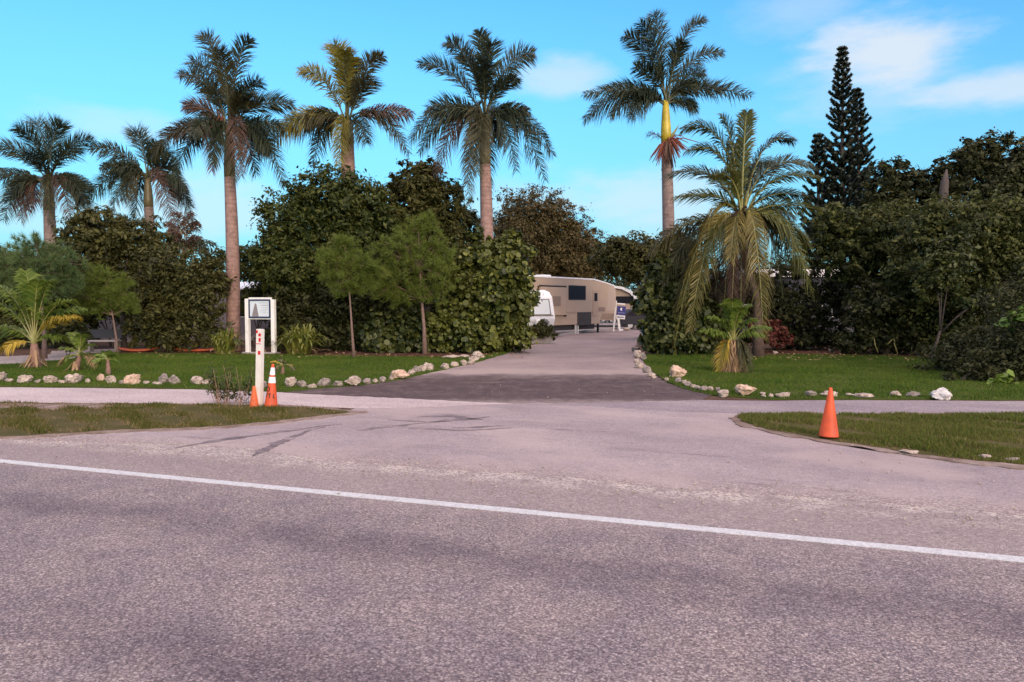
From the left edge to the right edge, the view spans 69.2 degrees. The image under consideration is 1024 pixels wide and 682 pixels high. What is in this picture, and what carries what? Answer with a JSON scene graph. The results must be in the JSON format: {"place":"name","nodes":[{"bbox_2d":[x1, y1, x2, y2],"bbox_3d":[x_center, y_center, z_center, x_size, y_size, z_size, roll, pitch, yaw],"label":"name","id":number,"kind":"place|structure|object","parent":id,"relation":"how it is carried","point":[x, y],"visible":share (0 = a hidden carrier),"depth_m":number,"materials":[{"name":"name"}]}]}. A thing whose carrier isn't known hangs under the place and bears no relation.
{"place":"outdoors","nodes":[
{"label":"outdoors","id":0,"kind":"place"},
{"bbox_2d":[0,354,77,363],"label":"gravel path","id":1,"kind":"structure","parent":0,"point":[15,359],"depth_m":26.28,"materials":[{"name":"grey gravel"}]},
{"bbox_2d":[0,403,138,409],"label":"sand","id":2,"kind":"structure","parent":0,"point":[52,406],"depth_m":13.82,"materials":[{"name":"beige sand"}]},
{"bbox_2d":[50,349,119,354],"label":"path","id":3,"kind":"structure","parent":0,"point":[73,352],"depth_m":30.27,"materials":[{"name":"grey concrete"}]},
{"bbox_2d":[88,329,122,351],"bbox_3d":[-16.617,-0.020,30.267,1.241,0.902,0.486,0,3,-6],"label":"park bench","id":4,"kind":"object","parent":3,"relation":"on","point":[102,333],"visible":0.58,"depth_m":30.39,"materials":[{"name":"concrete"}]},
{"bbox_2d":[0,400,347,435],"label":"verge","id":5,"kind":"structure","parent":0,"point":[61,422],"depth_m":12.37,"materials":[{"name":"green plant"}]},
{"bbox_2d":[202,359,253,403],"bbox_3d":[-5.432,0.785,14.275,1.298,0.862,0.670,0,3,0],"label":"roadside weed","id":6,"kind":"object","parent":5,"relation":"on","point":[226,391],"visible":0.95,"depth_m":14.23,"materials":[{"name":"green plant"}]},
{"bbox_2d":[249,386,258,406],"bbox_3d":[-4.689,1.006,13.498,0.177,0.375,0.177,0,3,0],"label":"traffic cone","id":7,"kind":"object","parent":5,"relation":"on","point":[254,401],"visible":0.92,"depth_m":13.45,"materials":[{"name":"orange plastic"}]},
{"bbox_2d":[255,329,263,405],"bbox_3d":[-4.599,0.505,13.527,0.104,1.448,0.110,3,4,18],"label":"marker post","id":8,"kind":"object","parent":5,"relation":"on","point":[259,380],"visible":0.76,"depth_m":13.49,"materials":[{"name":"white plastic"}]},
{"bbox_2d":[264,364,277,406],"bbox_3d":[-4.380,0.804,13.546,0.246,0.775,0.246,3,2,-6],"label":"traffic cone","id":9,"kind":"object","parent":5,"relation":"on","point":[271,397],"visible":0.98,"depth_m":13.49,"materials":[{"name":"orange plastic"}]},
{"bbox_2d":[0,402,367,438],"bbox_3d":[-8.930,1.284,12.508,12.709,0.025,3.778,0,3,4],"label":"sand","id":10,"kind":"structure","parent":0,"point":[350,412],"depth_m":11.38,"materials":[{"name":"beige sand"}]},
{"bbox_2d":[173,282,310,339],"bbox_3d":[-15.650,-1.732,41.965,8.225,3.212,4.500,0,3,0],"label":"mobile home","id":11,"kind":"object","parent":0,"point":[253,326],"visible":0.01,"depth_m":40.00,"materials":[{"name":"concrete"}]},
{"bbox_2d":[0,387,511,407],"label":"sidewalk","id":12,"kind":"structure","parent":0,"point":[91,395],"depth_m":15.00,"materials":[{"name":"grey concrete"}]},
{"bbox_2d":[0,350,512,391],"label":"lawn","id":13,"kind":"structure","parent":0,"point":[158,387],"depth_m":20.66,"materials":[{"name":"plant"}]},
{"bbox_2d":[0,268,87,367],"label":"young palm","id":14,"kind":"object","parent":13,"relation":"on","point":[31,287],"visible":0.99,"depth_m":22.22,"materials":[{"name":"green plant"}]},
{"bbox_2d":[64,373,82,382],"bbox_3d":[-10.548,0.902,17.845,0.357,0.261,0.427,1,3,17],"label":"edging rock","id":15,"kind":"object","parent":13,"relation":"on","point":[74,378],"visible":0.95,"depth_m":17.73,"materials":[{"name":"beige stone"}]},
{"bbox_2d":[58,332,97,370],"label":"young palm","id":16,"kind":"object","parent":13,"relation":"on","point":[77,339],"visible":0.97,"depth_m":21.11,"materials":[{"name":"green plant"}]},
{"bbox_2d":[89,350,119,373],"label":"young palm","id":17,"kind":"object","parent":13,"relation":"on","point":[108,355],"visible":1,"depth_m":20.14,"materials":[{"name":"green plant"}]},
{"bbox_2d":[68,262,142,353],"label":"pine sapling","id":18,"kind":"object","parent":13,"relation":"on","point":[102,298],"visible":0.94,"depth_m":27.84,"materials":[{"name":"green plant"}]},
{"bbox_2d":[123,374,140,384],"bbox_3d":[-9.007,0.907,17.595,0.375,0.274,0.238,0,3,0],"label":"edging rock","id":19,"kind":"object","parent":13,"relation":"on","point":[133,379],"visible":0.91,"depth_m":17.54,"materials":[{"name":"beige stone"}]},
{"bbox_2d":[270,359,295,373],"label":"young palm","id":20,"kind":"object","parent":13,"relation":"on","point":[282,364],"visible":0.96,"depth_m":20.06,"materials":[{"name":"green plant"}]},
{"bbox_2d":[312,233,390,356],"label":"pine sapling","id":21,"kind":"object","parent":13,"relation":"on","point":[345,270],"visible":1,"depth_m":26.37,"materials":[{"name":"green plant"}]},
{"bbox_2d":[344,376,361,385],"bbox_3d":[-3.717,0.932,17.359,0.406,0.248,0.378,0,3,0],"label":"edging rock","id":22,"kind":"object","parent":13,"relation":"on","point":[354,380],"visible":1,"depth_m":17.23,"materials":[{"name":"beige stone"}]},
{"bbox_2d":[389,369,409,377],"bbox_3d":[-2.869,0.838,18.915,0.531,0.242,0.281,0,3,0],"label":"edging rock","id":23,"kind":"object","parent":13,"relation":"on","point":[399,373],"visible":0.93,"depth_m":18.84,"materials":[{"name":"beige stone"}]},
{"bbox_2d":[283,328,711,402],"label":"driveway","id":24,"kind":"structure","parent":0,"point":[596,366],"depth_m":18.55,"materials":[{"name":"grey asphalt"}]},
{"bbox_2d":[613,301,625,330],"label":"yard sign","id":25,"kind":"object","parent":24,"relation":"on","point":[621,310],"visible":0.94,"depth_m":53.21,"materials":[{"name":"blue"}]},
{"bbox_2d":[620,309,646,329],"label":"parked car","id":26,"kind":"object","parent":24,"relation":"on","point":[631,319],"visible":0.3,"depth_m":56.99,"materials":[{"name":"grey metal"}]},
{"bbox_2d":[0,434,1023,681],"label":"road","id":27,"kind":"structure","parent":0,"point":[138,578],"depth_m":5.11,"materials":[{"name":"grey asphalt"}]},
{"bbox_2d":[0,384,1016,526],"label":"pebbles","id":28,"kind":"object","parent":27,"relation":"on","point":[536,480],"visible":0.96,"depth_m":7.78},
{"bbox_2d":[0,459,1023,562],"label":"road marking","id":29,"kind":"object","parent":27,"relation":"on","point":[739,532],"visible":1,"depth_m":6.66,"materials":[{"name":"paint"}]},
{"bbox_2d":[0,318,1023,433],"bbox_3d":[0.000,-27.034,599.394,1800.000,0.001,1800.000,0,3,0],"label":"ground","id":30,"kind":"structure","parent":0,"point":[23,350],"depth_m":31.15,"materials":[{"name":"soil"}]},
{"bbox_2d":[0,230,88,358],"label":"pine sapling","id":31,"kind":"object","parent":30,"relation":"on","point":[49,259],"visible":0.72,"depth_m":25.92,"materials":[{"name":"green plant"}]},
{"bbox_2d":[0,111,98,341],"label":"royal palm","id":32,"kind":"object","parent":30,"relation":"on","point":[23,185],"visible":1,"depth_m":37.14,"materials":[{"name":"green plant"}]},
{"bbox_2d":[0,239,100,347],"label":"shrub","id":33,"kind":"object","parent":30,"relation":"on","point":[4,318],"visible":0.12,"depth_m":32.57,"materials":[{"name":"green plant"}]},
{"bbox_2d":[50,320,93,356],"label":"shrub","id":34,"kind":"object","parent":30,"relation":"on","point":[70,327],"visible":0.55,"depth_m":27.23,"materials":[{"name":"green plant"}]},
{"bbox_2d":[45,264,151,346],"bbox_3d":[-18.237,-1.907,33.833,6.701,4.466,3.732,0,3,0],"label":"shrub","id":35,"kind":"object","parent":30,"relation":"on","point":[117,317],"visible":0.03,"depth_m":33.60,"materials":[{"name":"green plant"}]},
{"bbox_2d":[86,315,144,341],"bbox_3d":[-20.837,-1.111,39.993,4.642,2.163,4.500,0,3,0],"label":"mobile home","id":36,"kind":"object","parent":30,"relation":"on","point":[109,325],"visible":0.04,"depth_m":38.01,"materials":[{"name":"concrete"}]},
{"bbox_2d":[49,203,187,350],"bbox_3d":[-16.444,-2.594,31.095,5.454,6.102,3.649,0,3,0],"label":"broadleaf tree","id":37,"kind":"object","parent":30,"relation":"on","point":[97,238],"visible":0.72,"depth_m":30.30,"materials":[{"name":"green plant"}]},
{"bbox_2d":[83,121,201,233],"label":"royal palm","id":38,"kind":"object","parent":30,"relation":"on","point":[128,174],"visible":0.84,"depth_m":37.16,"materials":[{"name":"green plant"}]},
{"bbox_2d":[164,211,216,345],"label":"broadleaf tree","id":39,"kind":"object","parent":30,"relation":"on","point":[178,231],"visible":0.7,"depth_m":34.87,"materials":[{"name":"green plant"}]},
{"bbox_2d":[148,27,299,350],"bbox_3d":[-11.833,-6.313,30.570,6.079,13.679,4.533,-1,3,-22],"label":"royal palm","id":40,"kind":"object","parent":30,"relation":"on","point":[251,133],"visible":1,"depth_m":30.39,"materials":[{"name":"green plant"}]},
{"bbox_2d":[210,240,276,343],"bbox_3d":[-12.647,-2.335,36.030,4.122,5.102,2.864,0,3,0],"label":"shrub","id":41,"kind":"object","parent":30,"relation":"on","point":[243,260],"visible":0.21,"depth_m":35.66,"materials":[{"name":"green plant"}]},
{"bbox_2d":[91,351,490,356],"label":"mulch","id":42,"kind":"object","parent":30,"relation":"on","point":[414,354],"visible":0.33,"depth_m":28.72,"materials":[{"name":"brown plant"}]},
{"bbox_2d":[119,347,158,351],"bbox_3d":[-14.978,0.342,29.813,1.500,0.191,0.680,-1,3,-12],"label":"kayak","id":43,"kind":"object","parent":42,"relation":"on","point":[141,349],"visible":0.84,"depth_m":29.59,"materials":[{"name":"plastic"}]},
{"bbox_2d":[115,239,237,352],"bbox_3d":[-13.653,-1.753,29.764,4.848,4.557,3.532,1,3,27],"label":"tangled shrub","id":44,"kind":"object","parent":42,"relation":"on","point":[176,315],"visible":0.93,"depth_m":29.19,"materials":[{"name":"green plant"}]},
{"bbox_2d":[200,327,244,353],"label":"strap leaf clump","id":45,"kind":"object","parent":42,"relation":"on","point":[223,342],"visible":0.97,"depth_m":28.27,"materials":[{"name":"green plant"}]},
{"bbox_2d":[242,297,280,353],"bbox_3d":[-9.684,-0.569,28.606,1.500,2.217,0.300,1,3,14],"label":"entrance sign","id":46,"kind":"object","parent":42,"relation":"on","point":[257,307],"visible":0.89,"depth_m":28.52,"materials":[{"name":"white paint"}]},
{"bbox_2d":[268,323,337,353],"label":"strap leaf clump","id":47,"kind":"object","parent":42,"relation":"on","point":[302,341],"visible":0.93,"depth_m":28.20,"materials":[{"name":"green plant"}]},
{"bbox_2d":[261,280,402,350],"bbox_3d":[-7.200,-1.190,30.405,5.770,3.382,3.228,0,3,0],"label":"shrub","id":48,"kind":"object","parent":42,"relation":"on","point":[330,309],"visible":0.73,"depth_m":29.73,"materials":[{"name":"green plant"}]},
{"bbox_2d":[353,300,444,352],"bbox_3d":[-4.533,-0.573,29.632,3.615,2.233,2.301,-1,3,-20],"label":"sea grape","id":49,"kind":"object","parent":42,"relation":"on","point":[394,335],"visible":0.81,"depth_m":29.26,"materials":[{"name":"green plant"}]},
{"bbox_2d":[368,208,461,353],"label":"pine sapling","id":50,"kind":"object","parent":42,"relation":"on","point":[417,258],"visible":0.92,"depth_m":28.16,"materials":[{"name":"green plant"}]},
{"bbox_2d":[410,226,543,352],"bbox_3d":[-1.444,-2.001,29.451,5.377,5.098,3.459,0,3,0],"label":"sea grape","id":51,"kind":"object","parent":42,"relation":"on","point":[490,309],"visible":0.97,"depth_m":28.79,"materials":[{"name":"green plant"}]},
{"bbox_2d":[241,159,410,350],"bbox_3d":[-7.408,-3.459,31.006,7.509,7.858,4.363,-1,3,-21],"label":"broadleaf tree","id":52,"kind":"object","parent":30,"relation":"on","point":[310,217],"visible":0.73,"depth_m":30.02,"materials":[{"name":"green plant"}]},
{"bbox_2d":[264,36,416,349],"bbox_3d":[-7.205,-6.266,31.412,6.464,13.513,2.712,0,3,6],"label":"royal palm","id":53,"kind":"object","parent":30,"relation":"on","point":[352,88],"visible":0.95,"depth_m":31.08,"materials":[{"name":"green plant"}]},
{"bbox_2d":[243,274,459,346],"bbox_3d":[-6.507,-2.241,35.077,12.483,5.200,5.375,0,3,0],"label":"shrub","id":54,"kind":"object","parent":30,"relation":"on","point":[257,290],"visible":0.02,"depth_m":34.63,"materials":[{"name":"green plant"}]},
{"bbox_2d":[375,155,479,312],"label":"broadleaf tree","id":55,"kind":"object","parent":30,"relation":"on","point":[419,191],"visible":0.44,"depth_m":31.98,"materials":[{"name":"green plant"}]},
{"bbox_2d":[407,26,557,241],"bbox_3d":[-1.393,-6.178,30.577,5.974,13.406,4.194,-1,3,-26],"label":"royal palm","id":56,"kind":"object","parent":30,"relation":"on","point":[485,129],"visible":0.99,"depth_m":30.31,"materials":[{"name":"green plant"}]},
{"bbox_2d":[94,348,926,359],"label":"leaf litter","id":57,"kind":"object","parent":30,"relation":"on","point":[528,353],"visible":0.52,"depth_m":27.76,"materials":[{"name":"brown plant"}]},
{"bbox_2d":[492,183,610,279],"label":"round crowned tree","id":58,"kind":"object","parent":30,"relation":"on","point":[557,240],"visible":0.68,"depth_m":57.97,"materials":[{"name":"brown plant"}]},
{"bbox_2d":[593,240,635,322],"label":"rounded tree","id":59,"kind":"object","parent":30,"relation":"on","point":[621,282],"visible":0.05,"depth_m":79.21,"materials":[{"name":"green plant"}]},
{"bbox_2d":[584,227,704,296],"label":"broadleaf tree","id":60,"kind":"object","parent":30,"relation":"on","point":[620,255],"visible":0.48,"depth_m":41.09,"materials":[{"name":"green plant"}]},
{"bbox_2d":[580,8,755,320],"bbox_3d":[7.536,-7.939,35.514,8.732,16.437,3.294,0,3,0],"label":"royal palm","id":61,"kind":"object","parent":30,"relation":"on","point":[642,94],"visible":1,"depth_m":35.31,"materials":[{"name":"green plant"}]},
{"bbox_2d":[630,233,742,354],"bbox_3d":[6.692,-1.803,28.442,4.282,4.832,2.912,0,3,0],"label":"sea grape","id":62,"kind":"object","parent":30,"relation":"on","point":[656,307],"visible":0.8,"depth_m":27.86,"materials":[{"name":"green plant"}]},
{"bbox_2d":[759,245,847,268],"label":"rounded tree","id":63,"kind":"object","parent":30,"relation":"on","point":[786,261],"depth_m":69.00,"materials":[{"name":"green plant"}]},
{"bbox_2d":[794,133,835,268],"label":"norfolk pine","id":64,"kind":"object","parent":30,"relation":"on","point":[818,157],"visible":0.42,"depth_m":43.34,"materials":[{"name":"green plant"}]},
{"bbox_2d":[726,348,944,357],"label":"mulch","id":65,"kind":"object","parent":30,"relation":"on","point":[818,351],"visible":0.18,"depth_m":29.33,"materials":[{"name":"brown plant"}]},
{"bbox_2d":[748,319,793,350],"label":"red shrub","id":66,"kind":"object","parent":65,"relation":"on","point":[778,332],"visible":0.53,"depth_m":29.11,"materials":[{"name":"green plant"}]},
{"bbox_2d":[707,261,852,349],"bbox_3d":[11.143,-1.494,31.608,7.429,3.882,3.447,0,3,0],"label":"dim shrub","id":67,"kind":"object","parent":65,"relation":"on","point":[799,329],"visible":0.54,"depth_m":31.09,"materials":[{"name":"green plant"}]},
{"bbox_2d":[798,193,921,347],"bbox_3d":[14.240,-2.699,29.974,5.322,6.428,3.183,0,3,0],"label":"broadleaf tree","id":68,"kind":"object","parent":65,"relation":"on","point":[855,238],"visible":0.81,"depth_m":29.32,"materials":[{"name":"green plant"}]},
{"bbox_2d":[829,274,952,355],"bbox_3d":[14.812,-0.953,27.892,5.279,3.147,3.543,0,3,0],"label":"thicket shrub","id":69,"kind":"object","parent":65,"relation":"on","point":[878,319],"visible":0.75,"depth_m":27.67,"materials":[{"name":"green plant"}]},
{"bbox_2d":[868,189,1023,349],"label":"tree","id":70,"kind":"object","parent":65,"relation":"on","point":[999,236],"visible":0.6,"depth_m":26.35,"materials":[{"name":"green plant"}]},
{"bbox_2d":[815,45,869,266],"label":"norfolk pine","id":71,"kind":"object","parent":30,"relation":"on","point":[840,192],"visible":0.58,"depth_m":43.11,"materials":[{"name":"green plant"}]},
{"bbox_2d":[837,87,878,220],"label":"norfolk pine","id":72,"kind":"object","parent":30,"relation":"on","point":[861,121],"visible":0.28,"depth_m":44.66,"materials":[{"name":"green plant"}]},
{"bbox_2d":[860,155,950,220],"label":"gappy tree","id":73,"kind":"object","parent":30,"relation":"on","point":[893,183],"visible":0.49,"depth_m":36.31,"materials":[{"name":"green plant"}]},
{"bbox_2d":[929,387,952,399],"bbox_3d":[8.605,1.047,14.873,0.382,0.259,0.386,-3,4,-44],"label":"edging rock","id":74,"kind":"object","parent":30,"relation":"on","point":[942,393],"visible":1,"depth_m":14.76,"materials":[{"name":"white stone"}]},
{"bbox_2d":[939,169,948,212],"bbox_3d":[20.172,-3.879,34.853,0.600,8.287,0.571,0,3,0],"label":"dead palm stump","id":75,"kind":"object","parent":30,"relation":"on","point":[944,186],"visible":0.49,"depth_m":34.57,"materials":[{"name":"grey wood"}]},
{"bbox_2d":[922,126,1023,223],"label":"tall dark tree","id":76,"kind":"object","parent":30,"relation":"on","point":[998,170],"visible":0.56,"depth_m":34.98,"materials":[{"name":"green plant"}]},
{"bbox_2d":[986,369,1018,384],"bbox_3d":[11.786,0.965,17.640,1.273,0.614,0.453,-1,3,-18],"label":"sea grape sprout","id":77,"kind":"object","parent":30,"relation":"on","point":[1006,378],"visible":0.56,"depth_m":17.55,"materials":[{"name":"green plant"}]},
{"bbox_2d":[0,0,1023,289],"label":"sky","id":78,"kind":"structure","parent":0,"point":[931,74],"materials":[{"name":"blue"}]},
{"bbox_2d":[1,403,1023,514],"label":"driveway apron","id":79,"kind":"object","parent":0,"point":[569,438],"visible":0.77,"depth_m":9.59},
{"bbox_2d":[175,424,338,447],"bbox_3d":[-3.643,1.368,10.878,0.214,0.015,2.640,2,4,41],"label":"stain","id":80,"kind":"object","parent":79,"relation":"on","point":[234,438],"visible":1,"depth_m":10.66,"materials":[{"name":"grey asphalt"}]},
{"bbox_2d":[252,426,325,455],"bbox_3d":[-3.174,1.389,10.444,0.254,0.015,2.301,0,3,8],"label":"stain","id":81,"kind":"object","parent":79,"relation":"on","point":[272,445],"visible":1,"depth_m":10.19,"materials":[{"name":"grey asphalt"}]},
{"bbox_2d":[358,421,440,430],"bbox_3d":[-1.748,1.330,11.675,1.505,0.015,0.214,-2,3,-37],"label":"stain","id":82,"kind":"object","parent":79,"relation":"on","point":[373,428],"visible":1,"depth_m":11.54,"materials":[{"name":"grey asphalt"}]},
{"bbox_2d":[388,416,488,422],"bbox_3d":[-1.170,1.304,12.201,1.714,0.015,0.460,-1,3,-11],"label":"stain","id":83,"kind":"object","parent":79,"relation":"on","point":[450,420],"visible":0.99,"depth_m":12.14,"materials":[{"name":"grey asphalt"}]},
{"bbox_2d":[408,428,505,430],"bbox_3d":[-0.790,1.349,11.274,1.588,0.015,0.277,0,3,-2],"label":"stain","id":84,"kind":"object","parent":79,"relation":"on","point":[455,429],"visible":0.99,"depth_m":11.27,"materials":[{"name":"grey asphalt"}]},
{"bbox_2d":[523,320,635,345],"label":"gravel pad","id":85,"kind":"object","parent":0,"point":[603,324],"visible":0.01,"depth_m":65.76,"materials":[{"name":"grey gravel"}]},
{"bbox_2d":[527,290,554,332],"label":"travel trailer","id":86,"kind":"object","parent":85,"relation":"on","point":[545,309],"visible":0.24,"depth_m":41.86,"materials":[{"name":"metal"}]},
{"bbox_2d":[531,336,552,343],"bbox_3d":[1.437,-0.104,36.638,1.100,0.450,0.500,0,3,0],"label":"planter","id":87,"kind":"object","parent":85,"relation":"on","point":[546,340],"visible":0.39,"depth_m":36.39,"materials":[{"name":"concrete"}]},
{"bbox_2d":[528,318,557,340],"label":"planter shrub","id":88,"kind":"object","parent":87,"relation":"in","point":[543,328],"visible":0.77,"depth_m":35.99,"materials":[{"name":"green plant"}]},
{"bbox_2d":[529,275,615,333],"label":"travel trailer","id":89,"kind":"object","parent":85,"relation":"on","point":[582,303],"visible":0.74,"depth_m":48.79,"materials":[{"name":"metal"}]},
{"bbox_2d":[600,286,636,326],"bbox_3d":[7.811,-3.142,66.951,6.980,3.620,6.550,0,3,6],"label":"motorhome","id":90,"kind":"object","parent":85,"relation":"on","point":[623,295],"visible":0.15,"depth_m":63.79,"materials":[{"name":"white metal"}]},
{"bbox_2d":[554,400,1023,412],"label":"sidewalk","id":91,"kind":"structure","parent":0,"point":[818,406],"depth_m":13.96,"materials":[{"name":"grey concrete"}]},
{"bbox_2d":[737,269,861,340],"bbox_3d":[14.796,-1.868,38.955,5.722,3.774,4.500,0,3,0],"label":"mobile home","id":92,"kind":"object","parent":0,"point":[800,279],"depth_m":36.91,"materials":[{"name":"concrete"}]},
{"bbox_2d":[643,353,1023,400],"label":"lawn","id":93,"kind":"structure","parent":0,"point":[855,398],"depth_m":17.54,"materials":[{"name":"plant"}]},
{"bbox_2d":[669,365,686,376],"bbox_3d":[4.334,0.789,19.350,0.467,0.341,0.408,0,3,0],"label":"edging rock","id":94,"kind":"object","parent":93,"relation":"on","point":[676,370],"visible":0.86,"depth_m":19.26,"materials":[{"name":"beige stone"}]},
{"bbox_2d":[696,298,771,372],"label":"young palm","id":95,"kind":"object","parent":93,"relation":"on","point":[734,311],"visible":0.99,"depth_m":20.68,"materials":[{"name":"green plant"}]},
{"bbox_2d":[646,109,824,356],"bbox_3d":[8.207,-3.867,27.218,5.849,9.109,4.469,-1,3,-25],"label":"coconut palm","id":96,"kind":"object","parent":93,"relation":"on","point":[737,233],"visible":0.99,"depth_m":26.75,"materials":[{"name":"green plant"}]},
{"bbox_2d":[734,384,756,395],"bbox_3d":[4.918,1.021,15.522,0.479,0.248,0.418,-2,4,-39],"label":"edging rock","id":97,"kind":"object","parent":93,"relation":"on","point":[741,389],"visible":0.96,"depth_m":15.40,"materials":[{"name":"beige stone"}]},
{"bbox_2d":[907,273,1023,372],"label":"thicket shrub","id":98,"kind":"object","parent":93,"relation":"on","point":[949,347],"visible":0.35,"depth_m":20.99,"materials":[{"name":"green plant"}]},
{"bbox_2d":[910,230,1023,358],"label":"yellow thicket","id":99,"kind":"object","parent":93,"relation":"on","point":[956,253],"visible":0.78,"depth_m":25.19,"materials":[{"name":"green plant"}]},
{"bbox_2d":[939,299,1023,381],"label":"thicket shrub","id":100,"kind":"object","parent":93,"relation":"on","point":[1014,349],"visible":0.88,"depth_m":18.64,"materials":[{"name":"green plant"}]},
{"bbox_2d":[994,305,1023,330],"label":"bright branch","id":101,"kind":"object","parent":100,"relation":"attached to","point":[1005,321],"visible":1,"depth_m":18.38,"materials":[{"name":"green plant"}]},
{"bbox_2d":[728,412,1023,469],"bbox_3d":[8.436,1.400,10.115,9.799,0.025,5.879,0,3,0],"label":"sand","id":102,"kind":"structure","parent":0,"point":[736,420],"depth_m":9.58,"materials":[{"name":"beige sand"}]},
{"bbox_2d":[736,410,1023,464],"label":"verge","id":103,"kind":"structure","parent":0,"point":[847,430],"depth_m":10.75,"materials":[{"name":"green plant"}]},
{"bbox_2d":[818,388,838,437],"bbox_3d":[4.474,0.998,10.455,0.275,0.685,0.275,1,3,0],"label":"traffic cone","id":104,"kind":"object","parent":103,"relation":"on","point":[829,427],"visible":1,"depth_m":10.39,"materials":[{"name":"orange plastic"}]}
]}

